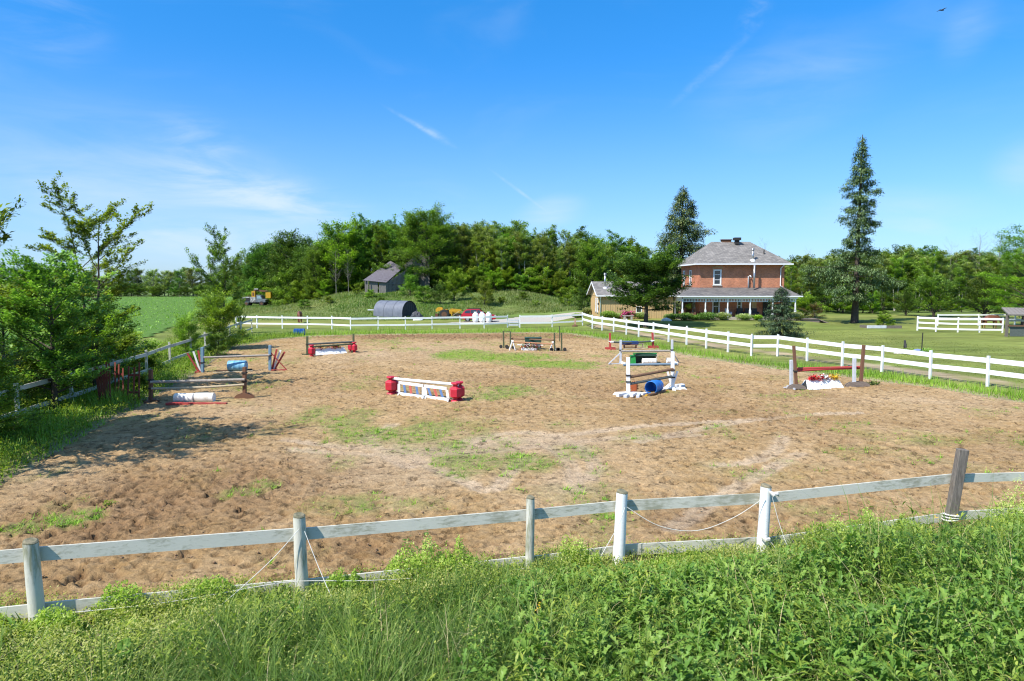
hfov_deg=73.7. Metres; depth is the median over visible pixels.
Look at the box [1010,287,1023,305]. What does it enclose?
shrub
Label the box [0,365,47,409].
bush
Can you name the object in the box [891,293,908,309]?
shrub
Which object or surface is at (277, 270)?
tree
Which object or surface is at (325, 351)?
flower box
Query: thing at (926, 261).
tree
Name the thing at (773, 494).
rag
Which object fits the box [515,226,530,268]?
tree
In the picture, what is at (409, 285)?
bush
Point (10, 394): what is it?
tree
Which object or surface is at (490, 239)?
tree
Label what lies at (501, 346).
jump standard
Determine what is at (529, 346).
mixed flowers
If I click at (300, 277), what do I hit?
tree
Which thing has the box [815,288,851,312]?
shrub
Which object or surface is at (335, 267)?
tree
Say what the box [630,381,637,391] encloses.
sun board
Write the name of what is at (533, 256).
tree
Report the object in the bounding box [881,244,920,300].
tree
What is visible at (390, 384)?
jump block
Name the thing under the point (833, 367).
jump pole
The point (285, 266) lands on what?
tree
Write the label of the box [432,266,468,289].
shrub
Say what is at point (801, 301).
shrub
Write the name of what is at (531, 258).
tree
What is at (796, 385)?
jump standard
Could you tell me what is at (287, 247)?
tree
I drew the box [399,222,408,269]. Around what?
tree
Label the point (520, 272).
shrub
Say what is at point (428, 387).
jump gate
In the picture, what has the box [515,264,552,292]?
shrub
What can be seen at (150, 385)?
jump standard
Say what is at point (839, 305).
shrub
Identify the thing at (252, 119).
sky
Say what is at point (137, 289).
bush
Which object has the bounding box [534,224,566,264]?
tree
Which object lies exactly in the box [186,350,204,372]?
jump wing
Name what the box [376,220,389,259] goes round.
tree
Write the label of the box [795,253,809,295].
tree
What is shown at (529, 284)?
shrub
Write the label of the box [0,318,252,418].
rail fence
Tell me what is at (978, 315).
rail fence
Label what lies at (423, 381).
jump pole
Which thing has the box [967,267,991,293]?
tree
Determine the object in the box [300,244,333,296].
tree
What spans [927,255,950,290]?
tree
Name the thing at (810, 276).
tree
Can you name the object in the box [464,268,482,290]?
shrub
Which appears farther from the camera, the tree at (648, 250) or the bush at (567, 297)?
the tree at (648, 250)
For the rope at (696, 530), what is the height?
0.552 m
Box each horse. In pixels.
[297,311,301,322]
[981,315,1001,327]
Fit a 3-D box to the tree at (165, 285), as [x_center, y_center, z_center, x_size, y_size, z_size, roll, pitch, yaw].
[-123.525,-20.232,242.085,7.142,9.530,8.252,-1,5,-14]
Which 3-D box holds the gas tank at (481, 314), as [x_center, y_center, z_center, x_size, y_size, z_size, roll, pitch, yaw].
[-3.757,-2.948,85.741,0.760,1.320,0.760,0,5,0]
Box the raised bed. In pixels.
[860,325,901,327]
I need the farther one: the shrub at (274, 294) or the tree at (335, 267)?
the shrub at (274, 294)
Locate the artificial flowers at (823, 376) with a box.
[807,373,840,380]
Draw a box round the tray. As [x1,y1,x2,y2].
[622,341,638,343]
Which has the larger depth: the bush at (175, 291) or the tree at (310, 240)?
the bush at (175, 291)
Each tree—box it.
[0,194,26,246]
[0,202,19,359]
[0,246,119,409]
[0,267,19,291]
[0,277,94,394]
[0,343,62,438]
[13,289,102,369]
[22,170,153,383]
[39,290,144,392]
[91,275,106,292]
[100,278,114,291]
[102,267,122,288]
[117,267,142,295]
[117,272,138,287]
[132,269,146,286]
[138,272,160,291]
[139,269,161,291]
[153,271,172,295]
[159,270,178,295]
[167,268,188,295]
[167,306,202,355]
[169,267,201,293]
[174,268,209,295]
[185,222,246,335]
[188,283,245,345]
[202,265,230,295]
[211,264,229,281]
[230,261,244,298]
[231,286,245,327]
[234,254,251,292]
[236,239,278,294]
[237,255,248,282]
[241,262,268,296]
[245,243,271,268]
[260,228,309,300]
[265,253,286,295]
[275,263,297,302]
[280,244,329,297]
[287,241,317,268]
[290,234,325,252]
[290,259,314,300]
[293,248,342,296]
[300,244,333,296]
[310,212,369,292]
[326,231,370,290]
[328,249,343,292]
[342,223,363,265]
[344,250,351,291]
[348,231,366,280]
[350,222,368,273]
[355,236,368,286]
[358,212,374,284]
[361,218,378,286]
[362,221,390,288]
[363,220,383,270]
[367,225,391,268]
[367,227,381,289]
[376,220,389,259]
[378,222,402,265]
[380,214,404,231]
[382,200,461,280]
[387,219,401,274]
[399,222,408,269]
[401,230,415,266]
[439,236,457,269]
[449,222,472,268]
[452,224,472,263]
[464,219,492,266]
[466,239,476,267]
[469,236,490,270]
[470,223,486,261]
[472,231,489,266]
[480,221,495,257]
[483,232,521,270]
[484,227,499,285]
[488,237,510,288]
[489,220,511,260]
[494,220,539,268]
[494,235,512,289]
[497,237,510,287]
[505,219,527,260]
[507,230,525,274]
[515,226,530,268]
[522,238,539,290]
[525,238,541,267]
[525,242,537,270]
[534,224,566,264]
[534,231,550,289]
[536,234,553,272]
[543,235,557,274]
[547,251,555,277]
[553,249,565,293]
[554,247,562,293]
[557,229,571,266]
[561,241,575,277]
[564,225,588,282]
[566,238,578,277]
[569,236,610,297]
[573,231,608,281]
[579,238,599,275]
[588,241,616,280]
[599,249,609,279]
[602,243,693,327]
[604,229,631,272]
[606,235,643,252]
[610,243,636,270]
[611,257,624,277]
[619,244,637,275]
[632,242,648,258]
[645,248,652,258]
[649,185,717,312]
[753,286,813,337]
[784,256,818,306]
[784,260,805,307]
[784,264,798,304]
[784,266,791,290]
[788,255,799,261]
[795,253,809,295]
[797,263,806,292]
[798,134,907,322]
[803,259,819,293]
[803,260,816,296]
[809,254,826,299]
[811,265,850,307]
[816,257,829,285]
[816,259,831,287]
[817,253,839,272]
[826,246,862,290]
[841,255,853,290]
[850,262,899,306]
[861,254,873,291]
[872,254,890,306]
[878,254,926,306]
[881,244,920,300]
[887,252,909,310]
[889,253,910,292]
[892,287,919,315]
[898,247,917,278]
[902,244,918,262]
[906,269,965,316]
[907,261,928,297]
[911,254,936,307]
[912,245,949,301]
[913,252,934,307]
[914,246,928,261]
[917,249,974,300]
[918,251,941,310]
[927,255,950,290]
[930,249,951,283]
[943,264,956,296]
[948,255,977,305]
[949,250,977,305]
[949,267,969,295]
[950,252,961,296]
[952,266,1013,317]
[955,261,975,295]
[963,232,988,275]
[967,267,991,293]
[968,247,984,279]
[971,255,991,290]
[974,261,1022,307]
[976,224,1023,324]
[978,263,995,280]
[980,252,1000,273]
[994,231,1010,266]
[997,261,1017,291]
[1003,259,1023,291]
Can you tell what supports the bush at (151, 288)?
on the ground at (836, 323)
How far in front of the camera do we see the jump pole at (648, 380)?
30.81 m
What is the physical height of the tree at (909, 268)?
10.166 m
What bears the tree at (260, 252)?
on the ground at (836, 323)
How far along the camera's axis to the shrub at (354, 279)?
129.40 m
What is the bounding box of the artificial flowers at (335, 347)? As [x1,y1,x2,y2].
[315,344,340,349]
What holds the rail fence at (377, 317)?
on the ground at (836, 323)
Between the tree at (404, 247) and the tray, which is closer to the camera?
the tray
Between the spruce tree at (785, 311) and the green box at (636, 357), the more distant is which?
the spruce tree at (785, 311)
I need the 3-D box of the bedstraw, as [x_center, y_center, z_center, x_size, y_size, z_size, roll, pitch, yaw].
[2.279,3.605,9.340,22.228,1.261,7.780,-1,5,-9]
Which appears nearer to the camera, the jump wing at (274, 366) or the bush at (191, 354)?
the jump wing at (274, 366)
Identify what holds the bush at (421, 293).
on the ground at (836, 323)
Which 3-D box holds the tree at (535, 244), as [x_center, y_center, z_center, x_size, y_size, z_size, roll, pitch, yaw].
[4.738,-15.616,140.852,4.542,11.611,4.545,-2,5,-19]
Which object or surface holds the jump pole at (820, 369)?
attached to the jump standard at (862, 367)
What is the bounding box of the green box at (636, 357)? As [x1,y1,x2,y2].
[630,353,657,363]
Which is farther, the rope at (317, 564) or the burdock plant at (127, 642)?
the rope at (317, 564)
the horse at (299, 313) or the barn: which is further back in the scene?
the barn
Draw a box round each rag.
[760,536,770,541]
[769,491,778,496]
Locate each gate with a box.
[397,381,424,398]
[424,385,449,401]
[509,319,518,325]
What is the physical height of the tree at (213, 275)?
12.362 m
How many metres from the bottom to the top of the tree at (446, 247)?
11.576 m
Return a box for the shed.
[587,273,680,317]
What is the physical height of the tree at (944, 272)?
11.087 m
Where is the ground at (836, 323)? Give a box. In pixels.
[0,283,1023,680]
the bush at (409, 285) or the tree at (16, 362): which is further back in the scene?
the bush at (409, 285)
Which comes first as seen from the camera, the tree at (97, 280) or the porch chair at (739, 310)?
the porch chair at (739, 310)
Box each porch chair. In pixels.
[736,308,744,314]
[745,308,758,314]
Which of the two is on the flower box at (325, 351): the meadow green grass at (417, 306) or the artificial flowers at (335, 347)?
the artificial flowers at (335, 347)
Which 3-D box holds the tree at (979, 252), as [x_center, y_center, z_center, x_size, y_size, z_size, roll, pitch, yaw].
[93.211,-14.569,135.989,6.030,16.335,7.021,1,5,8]
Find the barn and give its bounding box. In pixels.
[363,254,429,292]
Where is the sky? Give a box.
[0,0,1023,282]
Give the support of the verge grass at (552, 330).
on the ground at (836, 323)
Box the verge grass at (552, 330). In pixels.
[0,325,1023,484]
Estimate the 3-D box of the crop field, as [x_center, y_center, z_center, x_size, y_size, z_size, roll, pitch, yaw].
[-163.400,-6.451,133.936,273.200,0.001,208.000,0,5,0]
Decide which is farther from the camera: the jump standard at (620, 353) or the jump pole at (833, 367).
the jump standard at (620, 353)
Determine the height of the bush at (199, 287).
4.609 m
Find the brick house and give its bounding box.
[673,237,802,319]
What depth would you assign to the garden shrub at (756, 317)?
82.43 m
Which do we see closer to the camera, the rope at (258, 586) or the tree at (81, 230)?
the rope at (258, 586)
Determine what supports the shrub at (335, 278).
on the ground at (836, 323)
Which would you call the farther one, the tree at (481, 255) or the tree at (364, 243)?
the tree at (364, 243)
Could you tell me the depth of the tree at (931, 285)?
97.61 m
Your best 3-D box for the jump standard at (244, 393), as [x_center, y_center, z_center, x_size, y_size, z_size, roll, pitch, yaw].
[-11.518,1.823,29.344,0.840,1.390,0.210,0,5,0]
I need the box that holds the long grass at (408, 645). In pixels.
[0,481,1023,680]
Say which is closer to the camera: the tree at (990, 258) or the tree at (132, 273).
the tree at (990, 258)
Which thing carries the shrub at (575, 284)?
on the ground at (836, 323)
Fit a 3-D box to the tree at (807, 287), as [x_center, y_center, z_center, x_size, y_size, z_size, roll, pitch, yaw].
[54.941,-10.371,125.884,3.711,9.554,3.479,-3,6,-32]
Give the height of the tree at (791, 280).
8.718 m
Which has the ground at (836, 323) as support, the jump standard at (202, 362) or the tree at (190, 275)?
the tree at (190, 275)
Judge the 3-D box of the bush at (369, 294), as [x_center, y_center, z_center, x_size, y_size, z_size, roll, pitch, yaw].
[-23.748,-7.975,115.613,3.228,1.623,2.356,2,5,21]
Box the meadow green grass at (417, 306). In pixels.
[243,288,678,320]
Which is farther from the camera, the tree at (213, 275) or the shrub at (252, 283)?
the tree at (213, 275)
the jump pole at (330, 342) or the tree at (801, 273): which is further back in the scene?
the tree at (801, 273)
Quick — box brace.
[271,353,286,369]
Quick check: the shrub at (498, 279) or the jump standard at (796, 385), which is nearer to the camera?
the jump standard at (796, 385)
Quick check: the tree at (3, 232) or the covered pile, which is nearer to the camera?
the tree at (3, 232)
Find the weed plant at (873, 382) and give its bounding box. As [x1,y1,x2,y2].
[866,381,880,384]
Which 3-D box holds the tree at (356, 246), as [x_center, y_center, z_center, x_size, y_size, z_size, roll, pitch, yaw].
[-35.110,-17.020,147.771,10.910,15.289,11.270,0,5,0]
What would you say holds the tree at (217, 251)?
on the ground at (836, 323)
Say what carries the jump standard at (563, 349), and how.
on the arena sand
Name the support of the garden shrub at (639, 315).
on the ground at (836, 323)
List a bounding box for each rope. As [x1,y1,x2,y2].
[31,568,525,616]
[219,529,298,606]
[304,531,332,598]
[595,508,624,565]
[627,497,764,530]
[772,497,790,551]
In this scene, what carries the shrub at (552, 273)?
on the ground at (836, 323)
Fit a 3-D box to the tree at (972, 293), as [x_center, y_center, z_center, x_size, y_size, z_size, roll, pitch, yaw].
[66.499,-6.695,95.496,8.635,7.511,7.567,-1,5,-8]
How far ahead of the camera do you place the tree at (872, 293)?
122.49 m
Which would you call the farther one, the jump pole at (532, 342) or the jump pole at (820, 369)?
the jump pole at (532, 342)
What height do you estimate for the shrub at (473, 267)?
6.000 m
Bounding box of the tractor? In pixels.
[435,307,461,319]
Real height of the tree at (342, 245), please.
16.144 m
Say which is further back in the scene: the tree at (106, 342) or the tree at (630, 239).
the tree at (630, 239)
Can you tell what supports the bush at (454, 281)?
on the ground at (836, 323)
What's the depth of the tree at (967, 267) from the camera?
127.48 m
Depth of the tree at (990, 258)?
133.35 m
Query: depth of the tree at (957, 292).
126.25 m
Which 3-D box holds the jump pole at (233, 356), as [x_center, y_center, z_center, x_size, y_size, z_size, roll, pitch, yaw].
[-15.391,0.887,38.204,3.452,0.145,0.120,-1,5,-15]
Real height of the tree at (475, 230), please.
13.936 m
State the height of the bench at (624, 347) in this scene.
0.348 m
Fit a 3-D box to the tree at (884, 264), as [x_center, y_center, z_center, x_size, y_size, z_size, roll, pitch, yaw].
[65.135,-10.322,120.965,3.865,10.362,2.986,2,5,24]
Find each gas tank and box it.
[472,312,478,321]
[479,312,484,321]
[486,312,491,321]
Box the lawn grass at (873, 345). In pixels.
[614,327,1023,390]
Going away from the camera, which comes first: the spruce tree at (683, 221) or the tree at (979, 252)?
the spruce tree at (683, 221)
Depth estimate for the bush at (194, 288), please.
240.03 m
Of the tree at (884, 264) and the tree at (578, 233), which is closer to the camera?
the tree at (884, 264)
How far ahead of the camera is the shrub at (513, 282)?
128.64 m
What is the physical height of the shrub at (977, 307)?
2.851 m
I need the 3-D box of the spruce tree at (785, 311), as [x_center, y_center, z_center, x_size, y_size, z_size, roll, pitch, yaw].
[25.108,-2.233,63.569,5.454,5.670,5.136,0,5,0]
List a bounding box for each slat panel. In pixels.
[94,362,110,400]
[114,362,123,395]
[127,362,139,400]
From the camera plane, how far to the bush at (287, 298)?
121.66 m
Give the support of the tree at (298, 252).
on the ground at (836, 323)
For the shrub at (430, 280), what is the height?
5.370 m
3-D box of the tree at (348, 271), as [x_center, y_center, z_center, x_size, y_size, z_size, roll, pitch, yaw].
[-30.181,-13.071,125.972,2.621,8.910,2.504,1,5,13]
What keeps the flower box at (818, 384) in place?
on the arena sand
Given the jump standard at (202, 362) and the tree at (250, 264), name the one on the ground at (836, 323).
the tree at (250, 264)
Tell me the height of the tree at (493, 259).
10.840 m
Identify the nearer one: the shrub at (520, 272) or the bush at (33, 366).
the bush at (33, 366)
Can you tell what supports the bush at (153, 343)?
on the ground at (836, 323)
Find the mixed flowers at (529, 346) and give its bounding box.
[519,342,540,349]
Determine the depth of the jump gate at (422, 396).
30.05 m
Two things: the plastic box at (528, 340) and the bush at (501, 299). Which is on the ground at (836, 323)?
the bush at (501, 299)
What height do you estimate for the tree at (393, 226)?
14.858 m
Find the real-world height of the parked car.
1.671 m
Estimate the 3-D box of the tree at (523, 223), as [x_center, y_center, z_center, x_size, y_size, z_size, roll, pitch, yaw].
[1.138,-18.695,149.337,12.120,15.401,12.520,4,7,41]
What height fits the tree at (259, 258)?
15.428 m
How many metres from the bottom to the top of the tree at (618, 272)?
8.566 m
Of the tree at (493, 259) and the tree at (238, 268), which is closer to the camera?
the tree at (493, 259)
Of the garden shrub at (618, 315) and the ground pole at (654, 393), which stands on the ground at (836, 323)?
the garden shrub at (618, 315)
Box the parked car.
[461,308,495,321]
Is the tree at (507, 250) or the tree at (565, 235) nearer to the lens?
the tree at (507, 250)
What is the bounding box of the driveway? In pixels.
[451,312,581,322]
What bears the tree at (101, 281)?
on the ground at (836, 323)
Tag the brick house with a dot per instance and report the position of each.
(730, 275)
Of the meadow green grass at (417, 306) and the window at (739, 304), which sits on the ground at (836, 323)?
the meadow green grass at (417, 306)
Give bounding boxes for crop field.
[0,297,238,354]
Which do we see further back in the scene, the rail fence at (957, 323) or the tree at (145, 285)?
the tree at (145, 285)
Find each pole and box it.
[150,378,244,382]
[151,383,243,389]
[203,354,269,358]
[213,371,252,372]
[308,341,353,344]
[313,343,352,346]
[392,377,458,385]
[511,338,553,340]
[512,341,552,344]
[610,340,652,342]
[621,350,670,351]
[623,363,676,365]
[630,368,673,377]
[630,375,672,384]
[645,390,667,395]
[797,366,859,369]
[797,368,859,371]
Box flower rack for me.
[517,344,542,349]
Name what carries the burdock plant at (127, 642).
on the ground at (836, 323)
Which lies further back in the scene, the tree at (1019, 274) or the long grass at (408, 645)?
the tree at (1019, 274)
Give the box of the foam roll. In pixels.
[173,393,215,401]
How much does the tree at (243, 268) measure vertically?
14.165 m
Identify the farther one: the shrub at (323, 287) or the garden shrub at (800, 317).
the shrub at (323, 287)
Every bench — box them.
[622,315,633,319]
[622,344,638,348]
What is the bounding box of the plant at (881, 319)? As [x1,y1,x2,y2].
[874,311,895,325]
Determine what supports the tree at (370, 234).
on the ground at (836, 323)
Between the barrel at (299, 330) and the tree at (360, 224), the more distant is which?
the tree at (360, 224)
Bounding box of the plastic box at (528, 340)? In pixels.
[524,337,541,348]
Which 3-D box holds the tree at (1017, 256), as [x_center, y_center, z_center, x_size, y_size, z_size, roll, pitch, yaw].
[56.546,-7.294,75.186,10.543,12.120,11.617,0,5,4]
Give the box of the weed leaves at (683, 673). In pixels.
[0,513,1023,680]
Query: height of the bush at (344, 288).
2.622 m
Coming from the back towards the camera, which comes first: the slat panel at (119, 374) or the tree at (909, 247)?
the tree at (909, 247)
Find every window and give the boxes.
[689,270,691,285]
[711,299,719,315]
[712,269,721,285]
[737,299,741,307]
[762,302,769,315]
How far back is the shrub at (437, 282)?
130.26 m
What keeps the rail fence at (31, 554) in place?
on the ground at (836, 323)
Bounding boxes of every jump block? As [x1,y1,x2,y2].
[308,345,314,355]
[351,342,356,352]
[385,376,395,394]
[393,376,398,392]
[450,382,460,401]
[456,381,464,400]
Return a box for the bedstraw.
[0,498,1023,680]
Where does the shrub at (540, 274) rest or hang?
on the ground at (836, 323)
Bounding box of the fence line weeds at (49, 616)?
[0,478,1023,646]
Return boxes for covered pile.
[410,310,422,319]
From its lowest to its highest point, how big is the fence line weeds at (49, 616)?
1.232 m
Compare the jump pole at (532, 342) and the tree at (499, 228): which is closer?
the jump pole at (532, 342)
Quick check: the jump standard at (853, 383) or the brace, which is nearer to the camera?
the jump standard at (853, 383)
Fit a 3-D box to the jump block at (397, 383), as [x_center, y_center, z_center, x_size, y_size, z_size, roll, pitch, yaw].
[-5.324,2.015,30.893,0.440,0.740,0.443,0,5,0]
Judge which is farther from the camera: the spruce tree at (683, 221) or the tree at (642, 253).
the tree at (642, 253)
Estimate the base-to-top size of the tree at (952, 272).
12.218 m
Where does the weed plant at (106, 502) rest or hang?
on the arena sand
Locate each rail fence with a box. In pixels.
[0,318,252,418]
[0,448,1023,628]
[235,314,582,329]
[582,312,1023,386]
[917,316,1003,332]
[937,314,1020,325]
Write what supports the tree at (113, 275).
on the ground at (836, 323)
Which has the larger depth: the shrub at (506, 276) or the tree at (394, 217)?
the tree at (394, 217)
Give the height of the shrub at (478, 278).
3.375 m
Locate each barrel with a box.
[227,360,247,370]
[293,329,304,334]
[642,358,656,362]
[645,380,663,393]
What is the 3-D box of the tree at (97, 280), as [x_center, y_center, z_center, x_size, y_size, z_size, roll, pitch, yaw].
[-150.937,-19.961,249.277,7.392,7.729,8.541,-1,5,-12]
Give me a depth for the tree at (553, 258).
134.24 m
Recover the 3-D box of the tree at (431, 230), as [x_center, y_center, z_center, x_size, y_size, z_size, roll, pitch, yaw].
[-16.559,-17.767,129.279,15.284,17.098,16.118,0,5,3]
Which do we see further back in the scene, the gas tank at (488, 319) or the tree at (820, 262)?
the tree at (820, 262)
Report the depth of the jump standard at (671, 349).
41.98 m
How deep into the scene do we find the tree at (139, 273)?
257.88 m
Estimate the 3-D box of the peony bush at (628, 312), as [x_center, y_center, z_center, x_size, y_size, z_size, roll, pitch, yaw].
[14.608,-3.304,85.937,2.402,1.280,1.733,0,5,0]
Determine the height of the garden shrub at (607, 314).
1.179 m
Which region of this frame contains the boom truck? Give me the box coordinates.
[242,288,271,305]
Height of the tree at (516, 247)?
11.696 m
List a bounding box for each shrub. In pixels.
[243,278,269,303]
[263,283,295,303]
[282,280,313,300]
[302,277,331,298]
[315,277,334,295]
[319,270,346,291]
[338,267,364,290]
[356,269,378,289]
[357,262,393,289]
[393,264,420,287]
[417,265,441,289]
[429,271,442,289]
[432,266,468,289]
[436,264,464,290]
[446,262,481,285]
[457,274,474,290]
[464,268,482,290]
[471,263,502,288]
[471,275,490,290]
[480,267,505,289]
[496,265,518,288]
[500,261,523,289]
[504,270,515,289]
[506,273,533,290]
[507,271,533,288]
[512,263,540,287]
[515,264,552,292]
[523,277,540,292]
[524,264,549,292]
[534,262,551,289]
[537,281,553,294]
[538,277,563,294]
[548,267,566,292]
[550,270,573,295]
[555,276,580,296]
[569,281,584,297]
[582,307,590,313]
[598,310,616,317]
[611,312,622,318]
[633,312,649,318]
[663,313,679,319]
[676,312,694,319]
[688,315,704,319]
[697,311,717,319]
[716,312,731,319]
[734,313,752,319]
[752,315,763,319]
[789,291,826,316]
[789,292,814,309]
[791,311,804,320]
[798,302,825,317]
[811,283,839,310]
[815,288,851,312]
[824,283,850,311]
[849,295,873,312]
[860,290,881,313]
[874,290,896,313]
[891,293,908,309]
[908,297,929,312]
[943,298,965,311]
[952,295,974,311]
[968,287,1002,311]
[972,298,985,311]
[993,294,1022,309]
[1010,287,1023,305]
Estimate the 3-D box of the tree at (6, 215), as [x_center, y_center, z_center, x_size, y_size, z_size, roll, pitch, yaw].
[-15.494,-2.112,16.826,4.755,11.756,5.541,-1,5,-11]
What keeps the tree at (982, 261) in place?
on the ground at (836, 323)
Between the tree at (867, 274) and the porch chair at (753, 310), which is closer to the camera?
the porch chair at (753, 310)
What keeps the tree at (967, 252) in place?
on the ground at (836, 323)
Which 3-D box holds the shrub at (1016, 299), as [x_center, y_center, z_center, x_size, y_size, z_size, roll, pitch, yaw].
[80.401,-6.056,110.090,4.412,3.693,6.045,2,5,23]
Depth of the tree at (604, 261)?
130.75 m
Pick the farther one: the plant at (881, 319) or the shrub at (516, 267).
the shrub at (516, 267)
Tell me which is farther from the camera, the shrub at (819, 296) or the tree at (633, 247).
the tree at (633, 247)
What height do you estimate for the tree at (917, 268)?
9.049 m
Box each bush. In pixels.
[0,342,50,392]
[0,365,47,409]
[79,282,107,295]
[99,325,163,367]
[99,331,159,371]
[103,325,161,352]
[123,282,141,296]
[125,283,148,295]
[125,372,155,391]
[130,352,164,372]
[141,286,164,296]
[150,286,166,296]
[166,285,181,296]
[178,285,192,295]
[186,285,203,294]
[187,349,205,365]
[193,284,210,296]
[204,332,230,355]
[233,328,251,340]
[249,279,278,303]
[266,266,307,305]
[283,294,292,304]
[295,299,310,307]
[312,294,321,299]
[319,296,334,302]
[331,281,347,292]
[351,283,362,293]
[365,289,381,296]
[398,274,418,295]
[414,285,431,302]
[426,282,451,303]
[438,266,473,300]
[467,279,495,304]
[497,296,506,302]
[514,291,528,299]
[553,285,576,305]
[574,286,590,307]
[620,310,636,318]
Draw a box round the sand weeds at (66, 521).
[0,335,1023,610]
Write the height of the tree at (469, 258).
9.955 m
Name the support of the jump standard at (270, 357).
on the arena sand
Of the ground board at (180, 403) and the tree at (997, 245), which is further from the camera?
the tree at (997, 245)
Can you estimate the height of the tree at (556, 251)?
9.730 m
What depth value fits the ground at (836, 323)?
62.12 m
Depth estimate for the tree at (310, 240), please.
149.14 m
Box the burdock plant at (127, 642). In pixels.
[105,637,143,680]
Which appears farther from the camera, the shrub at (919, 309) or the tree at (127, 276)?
the tree at (127, 276)
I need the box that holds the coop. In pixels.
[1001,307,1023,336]
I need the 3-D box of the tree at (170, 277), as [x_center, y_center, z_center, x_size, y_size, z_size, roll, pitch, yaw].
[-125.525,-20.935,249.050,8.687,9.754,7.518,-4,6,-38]
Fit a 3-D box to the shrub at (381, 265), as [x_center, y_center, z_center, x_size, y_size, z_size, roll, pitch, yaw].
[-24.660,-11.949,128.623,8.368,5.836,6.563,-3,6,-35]
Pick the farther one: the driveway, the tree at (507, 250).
the tree at (507, 250)
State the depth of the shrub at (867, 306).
110.99 m
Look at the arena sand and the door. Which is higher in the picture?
the door
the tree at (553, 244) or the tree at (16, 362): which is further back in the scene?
the tree at (553, 244)
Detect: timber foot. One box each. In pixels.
[616,392,628,396]
[629,392,636,396]
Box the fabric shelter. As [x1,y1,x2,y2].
[373,300,416,316]
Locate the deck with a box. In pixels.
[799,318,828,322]
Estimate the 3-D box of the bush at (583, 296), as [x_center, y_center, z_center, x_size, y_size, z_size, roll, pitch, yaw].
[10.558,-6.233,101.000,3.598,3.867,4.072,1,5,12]
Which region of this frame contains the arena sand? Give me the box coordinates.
[0,332,1023,626]
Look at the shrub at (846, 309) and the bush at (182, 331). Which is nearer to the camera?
the bush at (182, 331)
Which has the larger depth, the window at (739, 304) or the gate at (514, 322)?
the window at (739, 304)
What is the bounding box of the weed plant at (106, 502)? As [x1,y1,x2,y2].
[103,500,118,505]
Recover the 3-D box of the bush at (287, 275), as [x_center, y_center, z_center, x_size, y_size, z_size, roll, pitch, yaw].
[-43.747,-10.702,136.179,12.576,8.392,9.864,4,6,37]
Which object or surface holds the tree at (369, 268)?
on the ground at (836, 323)
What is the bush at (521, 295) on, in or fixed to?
on the ground at (836, 323)
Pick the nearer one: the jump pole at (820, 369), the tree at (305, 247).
the jump pole at (820, 369)
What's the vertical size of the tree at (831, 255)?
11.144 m
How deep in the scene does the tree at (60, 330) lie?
25.71 m
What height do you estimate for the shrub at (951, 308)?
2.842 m
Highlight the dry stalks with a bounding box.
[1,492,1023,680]
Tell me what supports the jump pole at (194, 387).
attached to the jump standard at (244, 393)
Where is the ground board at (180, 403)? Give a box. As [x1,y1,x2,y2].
[165,402,227,404]
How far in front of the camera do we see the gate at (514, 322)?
75.64 m
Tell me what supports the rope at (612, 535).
hanging from the rail fence at (31, 554)
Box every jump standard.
[142,369,159,402]
[200,347,204,372]
[234,367,254,398]
[268,345,271,370]
[302,336,309,354]
[499,331,507,347]
[550,333,558,350]
[557,333,566,350]
[605,333,615,349]
[608,340,625,363]
[613,357,641,394]
[648,332,658,347]
[662,352,686,390]
[670,340,678,364]
[783,360,794,389]
[787,345,805,389]
[844,358,863,386]
[856,345,869,385]
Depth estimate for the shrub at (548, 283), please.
125.54 m
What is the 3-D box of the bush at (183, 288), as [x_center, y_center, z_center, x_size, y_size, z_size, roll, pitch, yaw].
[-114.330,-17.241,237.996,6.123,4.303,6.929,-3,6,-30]
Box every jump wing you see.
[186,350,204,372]
[271,349,284,370]
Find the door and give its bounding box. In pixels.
[751,299,756,315]
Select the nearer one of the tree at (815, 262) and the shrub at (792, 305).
the shrub at (792, 305)
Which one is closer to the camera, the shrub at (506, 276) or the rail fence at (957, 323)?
the rail fence at (957, 323)
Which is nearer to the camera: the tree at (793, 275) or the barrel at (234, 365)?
the barrel at (234, 365)
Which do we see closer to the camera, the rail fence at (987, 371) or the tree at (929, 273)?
the rail fence at (987, 371)
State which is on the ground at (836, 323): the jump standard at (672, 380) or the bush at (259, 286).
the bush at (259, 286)
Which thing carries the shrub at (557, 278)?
on the ground at (836, 323)
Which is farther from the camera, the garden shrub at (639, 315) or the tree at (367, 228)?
the tree at (367, 228)
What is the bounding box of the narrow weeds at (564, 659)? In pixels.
[0,492,1023,680]
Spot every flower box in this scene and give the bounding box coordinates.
[313,347,346,354]
[801,378,842,389]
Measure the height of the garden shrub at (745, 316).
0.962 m
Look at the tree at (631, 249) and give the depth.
136.85 m
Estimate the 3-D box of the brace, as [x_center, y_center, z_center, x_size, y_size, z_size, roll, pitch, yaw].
[-13.329,1.183,38.859,1.002,1.046,0.171,0,5,-5]
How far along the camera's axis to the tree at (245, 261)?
174.26 m
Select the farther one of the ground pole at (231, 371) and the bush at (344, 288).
the bush at (344, 288)
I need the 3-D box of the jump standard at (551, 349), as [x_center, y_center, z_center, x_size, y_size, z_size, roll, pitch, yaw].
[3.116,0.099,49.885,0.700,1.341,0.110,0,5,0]
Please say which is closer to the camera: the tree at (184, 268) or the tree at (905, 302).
the tree at (905, 302)
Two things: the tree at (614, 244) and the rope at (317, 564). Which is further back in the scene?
the tree at (614, 244)
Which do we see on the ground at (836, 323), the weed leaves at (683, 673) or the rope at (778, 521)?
the weed leaves at (683, 673)
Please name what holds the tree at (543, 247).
on the ground at (836, 323)

